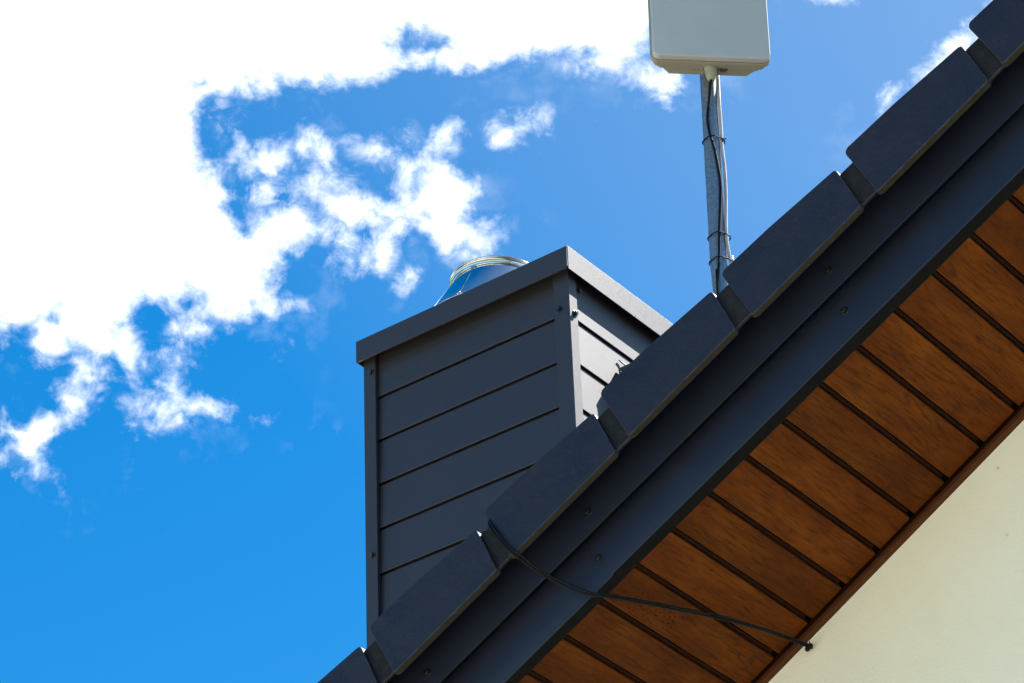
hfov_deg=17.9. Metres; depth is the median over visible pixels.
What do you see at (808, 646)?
cable
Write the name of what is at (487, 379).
chimney
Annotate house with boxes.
[318,0,1023,682]
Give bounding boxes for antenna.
[648,0,769,295]
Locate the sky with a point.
(207, 207)
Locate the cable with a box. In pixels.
[488,519,812,651]
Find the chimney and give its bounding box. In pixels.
[356,246,672,647]
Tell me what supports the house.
on the ground
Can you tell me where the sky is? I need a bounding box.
[0,0,992,682]
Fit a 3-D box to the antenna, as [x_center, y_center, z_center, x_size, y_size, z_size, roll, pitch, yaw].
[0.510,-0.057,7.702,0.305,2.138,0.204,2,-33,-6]

